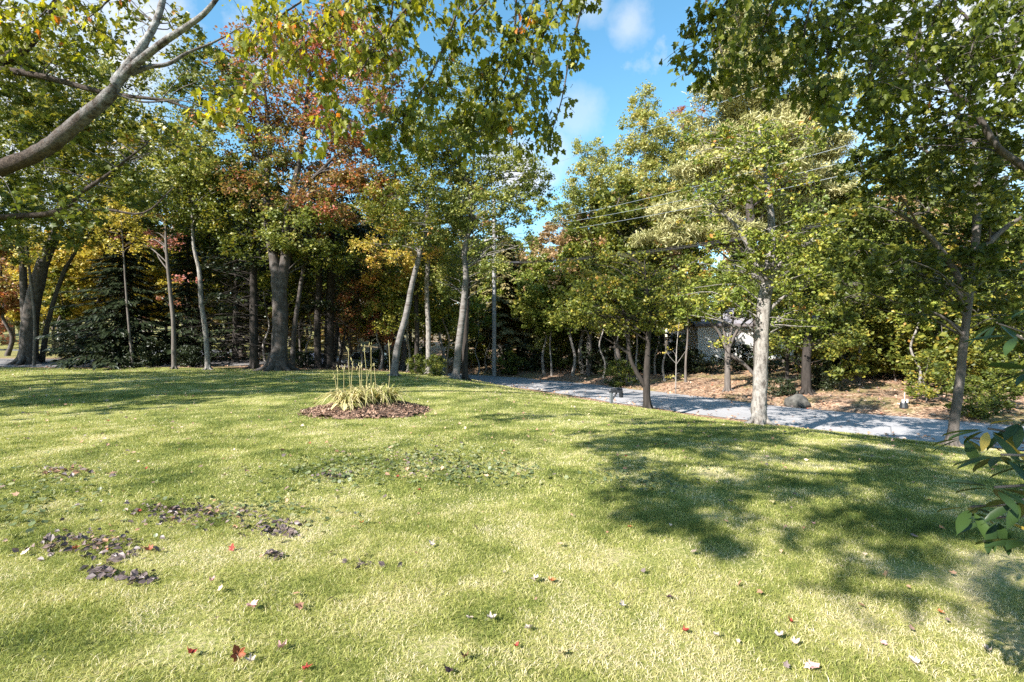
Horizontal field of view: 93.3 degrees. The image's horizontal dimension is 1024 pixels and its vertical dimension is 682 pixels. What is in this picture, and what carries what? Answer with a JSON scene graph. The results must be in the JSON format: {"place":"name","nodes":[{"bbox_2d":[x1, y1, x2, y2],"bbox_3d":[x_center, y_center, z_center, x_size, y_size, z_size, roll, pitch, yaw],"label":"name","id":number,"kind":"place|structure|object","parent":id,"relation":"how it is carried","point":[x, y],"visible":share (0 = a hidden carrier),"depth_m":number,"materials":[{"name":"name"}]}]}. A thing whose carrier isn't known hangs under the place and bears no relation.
{"place":"outdoors","nodes":[
{"label":"outdoors","id":0,"kind":"place"},
{"bbox_2d":[0,359,367,368],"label":"driveway","id":1,"kind":"structure","parent":0,"point":[3,362],"depth_m":25.23,"materials":[{"name":"grey asphalt"}]},
{"bbox_2d":[0,367,1023,681],"bbox_3d":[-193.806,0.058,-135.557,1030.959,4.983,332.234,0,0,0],"label":"lawn","id":2,"kind":"structure","parent":0,"point":[196,631],"depth_m":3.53,"materials":[{"name":"green plant"}]},
{"bbox_2d":[33,214,202,370],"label":"spruce tree","id":3,"kind":"object","parent":2,"relation":"on","point":[115,286],"visible":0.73,"depth_m":24.64,"materials":[{"name":"green plant"}]},
{"bbox_2d":[84,188,158,367],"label":"maple sapling","id":4,"kind":"object","parent":2,"relation":"on","point":[122,218],"visible":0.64,"depth_m":23.55,"materials":[{"name":"green plant"}]},
{"bbox_2d":[0,0,278,251],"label":"maple tree","id":5,"kind":"object","parent":2,"relation":"on","point":[56,140],"visible":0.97,"depth_m":10.35,"materials":[{"name":"green plant"}]},
{"bbox_2d":[108,136,211,368],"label":"maple sapling","id":6,"kind":"object","parent":2,"relation":"on","point":[172,314],"visible":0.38,"depth_m":22.96,"materials":[{"name":"green plant"}]},
{"bbox_2d":[136,111,254,369],"bbox_3d":[-14.471,-4.379,22.305,5.109,11.706,4.309,0,0,40],"label":"maple sapling","id":7,"kind":"object","parent":2,"relation":"on","point":[162,186],"visible":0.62,"depth_m":22.02,"materials":[{"name":"green plant"}]},
{"bbox_2d":[193,151,299,369],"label":"hemlock tree","id":8,"kind":"object","parent":2,"relation":"on","point":[253,310],"visible":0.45,"depth_m":23.28,"materials":[{"name":"green plant"}]},
{"bbox_2d":[157,0,413,371],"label":"maple tree","id":9,"kind":"object","parent":2,"relation":"on","point":[259,182],"visible":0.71,"depth_m":21.62,"materials":[{"name":"green plant"}]},
{"bbox_2d":[0,0,602,173],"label":"maple tree","id":10,"kind":"object","parent":2,"relation":"on","point":[398,30],"visible":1,"depth_m":4.93,"materials":[{"name":"green plant"}]},
{"bbox_2d":[277,188,357,365],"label":"maple sapling","id":11,"kind":"object","parent":2,"relation":"on","point":[293,335],"visible":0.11,"depth_m":23.13,"materials":[{"name":"green plant"}]},
{"bbox_2d":[297,400,431,418],"bbox_3d":[-3.222,1.460,10.781,2.950,0.281,2.728,0,0,0],"label":"mulch bed","id":12,"kind":"object","parent":2,"relation":"on","point":[400,409],"visible":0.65,"depth_m":10.11,"materials":[{"name":"brown wood"}]},
{"bbox_2d":[317,347,382,410],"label":"day lily","id":13,"kind":"object","parent":12,"relation":"on","point":[348,398],"visible":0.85,"depth_m":10.23,"materials":[{"name":"green plant"}]},
{"bbox_2d":[323,344,411,404],"bbox_3d":[-3.216,0.735,10.855,2.182,1.345,2.035,0,0,0],"label":"day lily","id":14,"kind":"object","parent":12,"relation":"on","point":[371,392],"visible":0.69,"depth_m":10.57,"materials":[{"name":"green plant"}]},
{"bbox_2d":[356,340,420,406],"bbox_3d":[-2.803,0.704,11.073,1.802,1.451,1.947,0,0,0],"label":"day lily","id":15,"kind":"object","parent":12,"relation":"on","point":[393,397],"visible":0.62,"depth_m":10.90,"materials":[{"name":"green plant"}]},
{"bbox_2d":[0,434,733,555],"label":"ground cover","id":16,"kind":"object","parent":2,"relation":"on","point":[221,502],"visible":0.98,"depth_m":5.51,"materials":[{"name":"green plant"}]},
{"bbox_2d":[346,108,468,375],"bbox_3d":[-4.478,-3.913,20.483,5.110,10.957,3.599,0,0,32],"label":"birch tree","id":17,"kind":"object","parent":2,"relation":"on","point":[429,193],"visible":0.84,"depth_m":19.78,"materials":[{"name":"green plant"}]},
{"bbox_2d":[396,190,464,373],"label":"maple sapling","id":18,"kind":"object","parent":2,"relation":"on","point":[434,255],"visible":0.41,"depth_m":23.90,"materials":[{"name":"green plant"}]},
{"bbox_2d":[417,246,473,375],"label":"maple sapling","id":19,"kind":"object","parent":2,"relation":"on","point":[445,320],"visible":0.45,"depth_m":25.66,"materials":[{"name":"green plant"}]},
{"bbox_2d":[457,274,479,380],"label":"tree","id":20,"kind":"object","parent":2,"relation":"on","point":[465,376],"visible":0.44,"depth_m":20.90,"materials":[{"name":"grey plant"}]},
{"bbox_2d":[397,54,559,379],"bbox_3d":[-1.301,-5.324,20.367,6.858,14.107,3.864,0,0,0],"label":"birch tree","id":21,"kind":"object","parent":2,"relation":"on","point":[507,195],"visible":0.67,"depth_m":20.09,"materials":[{"name":"green plant"}]},
{"bbox_2d":[0,367,1023,681],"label":"leaf litter","id":22,"kind":"object","parent":2,"relation":"on","point":[110,571],"visible":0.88,"depth_m":4.01,"materials":[{"name":"brown plant"}]},
{"bbox_2d":[547,244,712,408],"bbox_3d":[3.935,-0.491,15.651,5.719,5.631,3.570,0,0,0],"label":"maple tree","id":23,"kind":"object","parent":2,"relation":"on","point":[575,307],"visible":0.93,"depth_m":15.54,"materials":[{"name":"green plant"}]},
{"bbox_2d":[667,115,845,425],"bbox_3d":[5.978,-1.825,11.762,4.444,7.966,3.272,0,0,0],"label":"maple tree","id":24,"kind":"object","parent":2,"relation":"on","point":[769,270],"visible":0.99,"depth_m":11.34,"materials":[{"name":"green plant"}]},
{"bbox_2d":[659,0,1023,228],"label":"maple tree","id":25,"kind":"object","parent":2,"relation":"on","point":[887,89],"visible":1,"depth_m":5.17,"materials":[{"name":"green plant"}]},
{"bbox_2d":[818,125,1023,446],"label":"maple tree","id":26,"kind":"object","parent":2,"relation":"on","point":[974,258],"visible":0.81,"depth_m":8.92,"materials":[{"name":"green plant"}]},
{"bbox_2d":[932,310,1023,555],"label":"rhododendron shrub","id":27,"kind":"object","parent":2,"relation":"on","point":[1009,440],"visible":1,"depth_m":1.55,"materials":[{"name":"green plant"}]},
{"bbox_2d":[0,319,1023,451],"bbox_3d":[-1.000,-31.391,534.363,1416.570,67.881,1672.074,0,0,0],"label":"ground","id":28,"kind":"structure","parent":0,"point":[847,403],"depth_m":23.12,"materials":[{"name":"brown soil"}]},
{"bbox_2d":[0,234,40,355],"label":"maple tree","id":29,"kind":"object","parent":28,"relation":"on","point":[9,300],"visible":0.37,"depth_m":32.80,"materials":[{"name":"yellow plant"}]},
{"bbox_2d":[0,223,55,365],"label":"maple sapling","id":30,"kind":"object","parent":28,"relation":"on","point":[14,261],"visible":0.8,"depth_m":24.06,"materials":[{"name":"green plant"}]},
{"bbox_2d":[5,230,96,356],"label":"maple tree","id":31,"kind":"object","parent":28,"relation":"on","point":[79,310],"visible":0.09,"depth_m":31.07,"materials":[{"name":"yellow plant"}]},
{"bbox_2d":[33,248,92,357],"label":"maple sapling","id":32,"kind":"object","parent":28,"relation":"on","point":[66,311],"visible":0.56,"depth_m":28.91,"materials":[{"name":"green plant"}]},
{"bbox_2d":[39,324,103,357],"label":"shrub","id":33,"kind":"object","parent":28,"relation":"on","point":[56,342],"visible":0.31,"depth_m":28.39,"materials":[{"name":"green plant"}]},
{"bbox_2d":[40,171,129,360],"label":"maple sapling","id":34,"kind":"object","parent":28,"relation":"on","point":[44,342],"visible":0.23,"depth_m":25.02,"materials":[{"name":"green plant"}]},
{"bbox_2d":[36,216,151,322],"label":"maple tree","id":35,"kind":"object","parent":28,"relation":"on","point":[94,252],"visible":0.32,"depth_m":30.10,"materials":[{"name":"yellow plant"}]},
{"bbox_2d":[0,30,189,365],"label":"maple tree","id":36,"kind":"object","parent":28,"relation":"on","point":[39,279],"visible":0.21,"depth_m":24.66,"materials":[{"name":"green plant"}]},
{"bbox_2d":[71,339,140,365],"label":"shrub","id":37,"kind":"object","parent":28,"relation":"on","point":[109,349],"visible":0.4,"depth_m":23.93,"materials":[{"name":"green plant"}]},
{"bbox_2d":[116,339,176,367],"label":"shrub","id":38,"kind":"object","parent":28,"relation":"on","point":[154,349],"visible":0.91,"depth_m":23.97,"materials":[{"name":"green plant"}]},
{"bbox_2d":[131,235,196,346],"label":"maple tree","id":39,"kind":"object","parent":28,"relation":"on","point":[159,280],"visible":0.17,"depth_m":32.40,"materials":[{"name":"yellow plant"}]},
{"bbox_2d":[115,225,249,363],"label":"spruce tree","id":40,"kind":"object","parent":28,"relation":"on","point":[180,291],"visible":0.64,"depth_m":26.20,"materials":[{"name":"green plant"}]},
{"bbox_2d":[177,344,219,366],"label":"shrub","id":41,"kind":"object","parent":28,"relation":"on","point":[188,361],"visible":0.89,"depth_m":24.07,"materials":[{"name":"green plant"}]},
{"bbox_2d":[133,154,270,354],"bbox_3d":[-19.046,-5.147,30.090,8.601,12.886,7.349,0,0,-38],"label":"maple tree","id":42,"kind":"object","parent":28,"relation":"on","point":[206,243],"visible":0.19,"depth_m":28.60,"materials":[{"name":"green plant"}]},
{"bbox_2d":[197,252,249,359],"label":"maple sapling","id":43,"kind":"object","parent":28,"relation":"on","point":[217,287],"visible":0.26,"depth_m":27.27,"materials":[{"name":"green plant"}]},
{"bbox_2d":[135,205,312,361],"bbox_3d":[-15.487,-3.079,26.921,9.078,9.562,8.737,0,0,0],"label":"spruce tree","id":44,"kind":"object","parent":28,"relation":"on","point":[235,352],"visible":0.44,"depth_m":26.35,"materials":[{"name":"green plant"}]},
{"bbox_2d":[240,246,271,361],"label":"maple sapling","id":45,"kind":"object","parent":28,"relation":"on","point":[266,298],"visible":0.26,"depth_m":26.98,"materials":[{"name":"green plant"}]},
{"bbox_2d":[238,302,313,351],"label":"shrub","id":46,"kind":"object","parent":28,"relation":"on","point":[303,343],"visible":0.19,"depth_m":30.91,"materials":[{"name":"green plant"}]},
{"bbox_2d":[257,233,326,311],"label":"maple sapling","id":47,"kind":"object","parent":28,"relation":"on","point":[291,296],"visible":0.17,"depth_m":25.81,"materials":[{"name":"green plant"}]},
{"bbox_2d":[287,254,338,360],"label":"maple sapling","id":48,"kind":"object","parent":28,"relation":"on","point":[302,312],"visible":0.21,"depth_m":27.85,"materials":[{"name":"green plant"}]},
{"bbox_2d":[267,161,364,368],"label":"pine tree","id":49,"kind":"object","parent":28,"relation":"on","point":[317,307],"visible":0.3,"depth_m":25.07,"materials":[{"name":"green plant"}]},
{"bbox_2d":[289,167,387,368],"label":"pine tree","id":50,"kind":"object","parent":28,"relation":"on","point":[332,281],"visible":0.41,"depth_m":25.41,"materials":[{"name":"green plant"}]},
{"bbox_2d":[323,257,370,367],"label":"maple sapling","id":51,"kind":"object","parent":28,"relation":"on","point":[345,286],"visible":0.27,"depth_m":27.97,"materials":[{"name":"green plant"}]},
{"bbox_2d":[334,250,399,365],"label":"maple sapling","id":52,"kind":"object","parent":28,"relation":"on","point":[363,336],"visible":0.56,"depth_m":26.39,"materials":[{"name":"green plant"}]},
{"bbox_2d":[348,256,396,369],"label":"maple sapling","id":53,"kind":"object","parent":28,"relation":"on","point":[380,296],"visible":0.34,"depth_m":26.54,"materials":[{"name":"green plant"}]},
{"bbox_2d":[357,249,438,369],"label":"maple sapling","id":54,"kind":"object","parent":28,"relation":"on","point":[394,280],"visible":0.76,"depth_m":24.35,"materials":[{"name":"green plant"}]},
{"bbox_2d":[342,196,455,371],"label":"maple tree","id":55,"kind":"object","parent":28,"relation":"on","point":[402,365],"visible":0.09,"depth_m":30.30,"materials":[{"name":"green plant"}]},
{"bbox_2d":[411,240,483,375],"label":"maple tree","id":56,"kind":"object","parent":28,"relation":"on","point":[436,328],"visible":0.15,"depth_m":32.89,"materials":[{"name":"green plant"}]},
{"bbox_2d":[436,316,491,368],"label":"shrub","id":57,"kind":"object","parent":28,"relation":"on","point":[472,357],"visible":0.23,"depth_m":39.19,"materials":[{"name":"green plant"}]},
{"bbox_2d":[468,296,491,374],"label":"maple sapling","id":58,"kind":"object","parent":28,"relation":"on","point":[472,331],"visible":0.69,"depth_m":35.85,"materials":[{"name":"green plant"}]},
{"bbox_2d":[472,275,508,370],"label":"maple sapling","id":59,"kind":"object","parent":28,"relation":"on","point":[488,297],"visible":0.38,"depth_m":37.93,"materials":[{"name":"green plant"}]},
{"bbox_2d":[484,202,497,375],"bbox_3d":[-1.212,-3.951,34.925,1.900,13.400,0.347,0,0,40],"label":"utility pole","id":60,"kind":"object","parent":28,"relation":"on","point":[494,327],"visible":0.57,"depth_m":34.88,"materials":[{"name":"wood"}]},
{"bbox_2d":[0,168,989,355],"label":"woods","id":61,"kind":"object","parent":28,"relation":"on","point":[12,324],"visible":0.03,"depth_m":56.71,"materials":[{"name":"green plant"}]},
{"bbox_2d":[468,237,542,367],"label":"hemlock tree","id":62,"kind":"object","parent":28,"relation":"on","point":[507,332],"visible":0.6,"depth_m":37.93,"materials":[{"name":"green plant"}]},
{"bbox_2d":[496,350,527,375],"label":"shrub","id":63,"kind":"object","parent":28,"relation":"on","point":[511,357],"visible":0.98,"depth_m":34.78,"materials":[{"name":"green plant"}]},
{"bbox_2d":[496,337,561,370],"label":"shrub","id":64,"kind":"object","parent":28,"relation":"on","point":[535,364],"visible":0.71,"depth_m":36.10,"materials":[{"name":"green plant"}]},
{"bbox_2d":[507,252,571,373],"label":"maple tree","id":65,"kind":"object","parent":28,"relation":"on","point":[531,295],"visible":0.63,"depth_m":33.36,"materials":[{"name":"green plant"}]},
{"bbox_2d":[514,221,570,344],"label":"beech tree","id":66,"kind":"object","parent":28,"relation":"on","point":[542,237],"visible":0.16,"depth_m":39.80,"materials":[{"name":"green plant"}]},
{"bbox_2d":[530,275,563,375],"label":"maple sapling","id":67,"kind":"object","parent":28,"relation":"on","point":[544,296],"visible":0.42,"depth_m":32.84,"materials":[{"name":"green plant"}]},
{"bbox_2d":[526,329,584,369],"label":"shrub","id":68,"kind":"object","parent":28,"relation":"on","point":[559,355],"visible":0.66,"depth_m":35.35,"materials":[{"name":"green plant"}]},
{"bbox_2d":[535,241,599,375],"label":"maple tree","id":69,"kind":"object","parent":28,"relation":"on","point":[550,305],"visible":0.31,"depth_m":31.60,"materials":[{"name":"green plant"}]},
{"bbox_2d":[529,212,615,373],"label":"beech tree","id":70,"kind":"object","parent":28,"relation":"on","point":[553,253],"visible":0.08,"depth_m":32.72,"materials":[{"name":"green plant"}]},
{"bbox_2d":[542,135,639,374],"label":"poplar tree","id":71,"kind":"object","parent":28,"relation":"on","point":[574,195],"visible":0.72,"depth_m":31.60,"materials":[{"name":"green plant"}]},
{"bbox_2d":[565,332,639,372],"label":"shrub","id":72,"kind":"object","parent":28,"relation":"on","point":[598,355],"visible":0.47,"depth_m":32.08,"materials":[{"name":"green plant"}]},
{"bbox_2d":[555,177,672,366],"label":"maple tree","id":73,"kind":"object","parent":28,"relation":"on","point":[605,200],"visible":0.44,"depth_m":29.30,"materials":[{"name":"green plant"}]},
{"bbox_2d":[587,249,644,381],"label":"maple sapling","id":74,"kind":"object","parent":28,"relation":"on","point":[617,275],"visible":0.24,"depth_m":27.58,"materials":[{"name":"green plant"}]},
{"bbox_2d":[596,358,638,387],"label":"shrub","id":75,"kind":"object","parent":28,"relation":"on","point":[620,372],"visible":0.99,"depth_m":26.34,"materials":[{"name":"green plant"}]},
{"bbox_2d":[607,330,694,373],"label":"shrub","id":76,"kind":"object","parent":28,"relation":"on","point":[669,363],"visible":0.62,"depth_m":30.38,"materials":[{"name":"green plant"}]},
{"bbox_2d":[605,79,710,259],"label":"poplar tree","id":77,"kind":"object","parent":28,"relation":"on","point":[651,160],"visible":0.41,"depth_m":42.01,"materials":[{"name":"green plant"}]},
{"bbox_2d":[647,103,713,274],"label":"poplar tree","id":78,"kind":"object","parent":28,"relation":"on","point":[686,120],"visible":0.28,"depth_m":44.00,"materials":[{"name":"green plant"}]},
{"bbox_2d":[655,241,733,381],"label":"maple sapling","id":79,"kind":"object","parent":28,"relation":"on","point":[694,252],"visible":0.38,"depth_m":25.79,"materials":[{"name":"green plant"}]},
{"bbox_2d":[672,348,721,372],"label":"shrub","id":80,"kind":"object","parent":28,"relation":"on","point":[701,364],"visible":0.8,"depth_m":29.55,"materials":[{"name":"green plant"}]},
{"bbox_2d":[715,343,752,370],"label":"shrub","id":81,"kind":"object","parent":28,"relation":"on","point":[748,349],"visible":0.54,"depth_m":29.95,"materials":[{"name":"green plant"}]},
{"bbox_2d":[686,258,798,391],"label":"ornamental tree","id":82,"kind":"object","parent":28,"relation":"on","point":[743,280],"visible":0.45,"depth_m":22.26,"materials":[{"name":"green plant"}]},
{"bbox_2d":[662,308,823,361],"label":"house","id":83,"kind":"structure","parent":28,"relation":"on","point":[702,333],"depth_m":38.00,"materials":[{"name":"white"}]},
{"bbox_2d":[623,0,865,370],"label":"white pine","id":84,"kind":"object","parent":28,"relation":"on","point":[738,107],"visible":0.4,"depth_m":26.24,"materials":[{"name":"plant"}]},
{"bbox_2d":[767,377,798,396],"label":"shrub","id":85,"kind":"object","parent":28,"relation":"on","point":[780,381],"visible":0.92,"depth_m":20.35,"materials":[{"name":"green plant"}]},
{"bbox_2d":[746,211,871,395],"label":"maple tree","id":86,"kind":"object","parent":28,"relation":"on","point":[805,346],"visible":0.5,"depth_m":20.05,"materials":[{"name":"green plant"}]},
{"bbox_2d":[750,320,877,374],"bbox_3d":[16.967,0.538,26.862,6.143,3.589,6.013,0,0,39],"label":"shrub","id":87,"kind":"object","parent":28,"relation":"on","point":[791,367],"visible":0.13,"depth_m":26.24,"materials":[{"name":"green plant"}]},
{"bbox_2d":[795,367,853,391],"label":"shrub","id":88,"kind":"object","parent":28,"relation":"on","point":[816,381],"visible":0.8,"depth_m":21.28,"materials":[{"name":"green plant"}]},
{"bbox_2d":[790,312,881,389],"bbox_3d":[14.018,0.523,21.281,3.011,3.621,3.894,0,0,-26],"label":"shrub","id":89,"kind":"object","parent":28,"relation":"on","point":[859,369],"visible":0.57,"depth_m":20.51,"materials":[{"name":"green plant"}]},
{"bbox_2d":[778,190,931,371],"bbox_3d":[18.478,-3.330,26.809,5.978,10.483,6.997,0,0,-32],"label":"maple tree","id":90,"kind":"object","parent":28,"relation":"on","point":[848,200],"visible":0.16,"depth_m":26.50,"materials":[{"name":"green plant"}]},
{"bbox_2d":[842,250,904,384],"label":"maple sapling","id":91,"kind":"object","parent":28,"relation":"on","point":[870,315],"visible":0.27,"depth_m":21.57,"materials":[{"name":"green plant"}]},
{"bbox_2d":[850,302,936,380],"bbox_3d":[18.142,-0.028,22.863,4.570,4.250,3.534,0,0,-43],"label":"shrub","id":92,"kind":"object","parent":28,"relation":"on","point":[893,357],"visible":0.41,"depth_m":22.18,"materials":[{"name":"green plant"}]},
{"bbox_2d":[878,262,946,386],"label":"maple sapling","id":93,"kind":"object","parent":28,"relation":"on","point":[899,319],"visible":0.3,"depth_m":19.97,"materials":[{"name":"green plant"}]},
{"bbox_2d":[866,312,971,375],"bbox_3d":[18.767,0.142,23.168,5.357,3.754,4.105,0,0,1],"label":"shrub","id":94,"kind":"object","parent":28,"relation":"on","point":[891,351],"visible":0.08,"depth_m":22.20,"materials":[{"name":"green plant"}]},
{"bbox_2d":[899,349,955,402],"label":"shrub","id":95,"kind":"object","parent":28,"relation":"on","point":[926,391],"visible":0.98,"depth_m":17.33,"materials":[{"name":"green plant"}]},
{"bbox_2d":[885,303,997,387],"bbox_3d":[18.101,0.332,20.246,4.040,3.757,3.125,0,0,-26],"label":"shrub","id":96,"kind":"object","parent":28,"relation":"on","point":[922,338],"visible":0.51,"depth_m":19.88,"materials":[{"name":"green plant"}]},
{"bbox_2d":[913,334,994,385],"bbox_3d":[17.387,0.953,19.221,2.100,2.526,2.716,0,0,-17],"label":"shrub","id":97,"kind":"object","parent":28,"relation":"on","point":[979,367],"visible":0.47,"depth_m":18.79,"materials":[{"name":"green plant"}]},
{"bbox_2d":[897,285,1023,386],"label":"shrub","id":98,"kind":"object","parent":28,"relation":"on","point":[956,320],"visible":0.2,"depth_m":19.72,"materials":[{"name":"green plant"}]},
{"bbox_2d":[942,374,1008,419],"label":"shrub","id":99,"kind":"object","parent":28,"relation":"on","point":[978,400],"visible":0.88,"depth_m":15.33,"materials":[{"name":"green plant"}]},
{"bbox_2d":[948,303,1023,389],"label":"shrub","id":100,"kind":"object","parent":28,"relation":"on","point":[1000,357],"visible":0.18,"depth_m":18.41,"materials":[{"name":"green plant"}]},
{"bbox_2d":[949,367,1023,410],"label":"shrub","id":101,"kind":"object","parent":28,"relation":"on","point":[1009,384],"visible":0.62,"depth_m":15.82,"materials":[{"name":"green plant"}]},
{"bbox_2d":[0,0,1023,337],"label":"sky","id":102,"kind":"structure","parent":0,"point":[629,39],"materials":[{"name":"blue"}]},
{"bbox_2d":[448,373,1023,449],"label":"road","id":103,"kind":"structure","parent":0,"point":[910,428],"depth_m":16.64,"materials":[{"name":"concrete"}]},
{"bbox_2d":[507,183,1023,263],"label":"cable bundle","id":104,"kind":"object","parent":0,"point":[557,260],"visible":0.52,"depth_m":23.78,"materials":[{"name":"black"}]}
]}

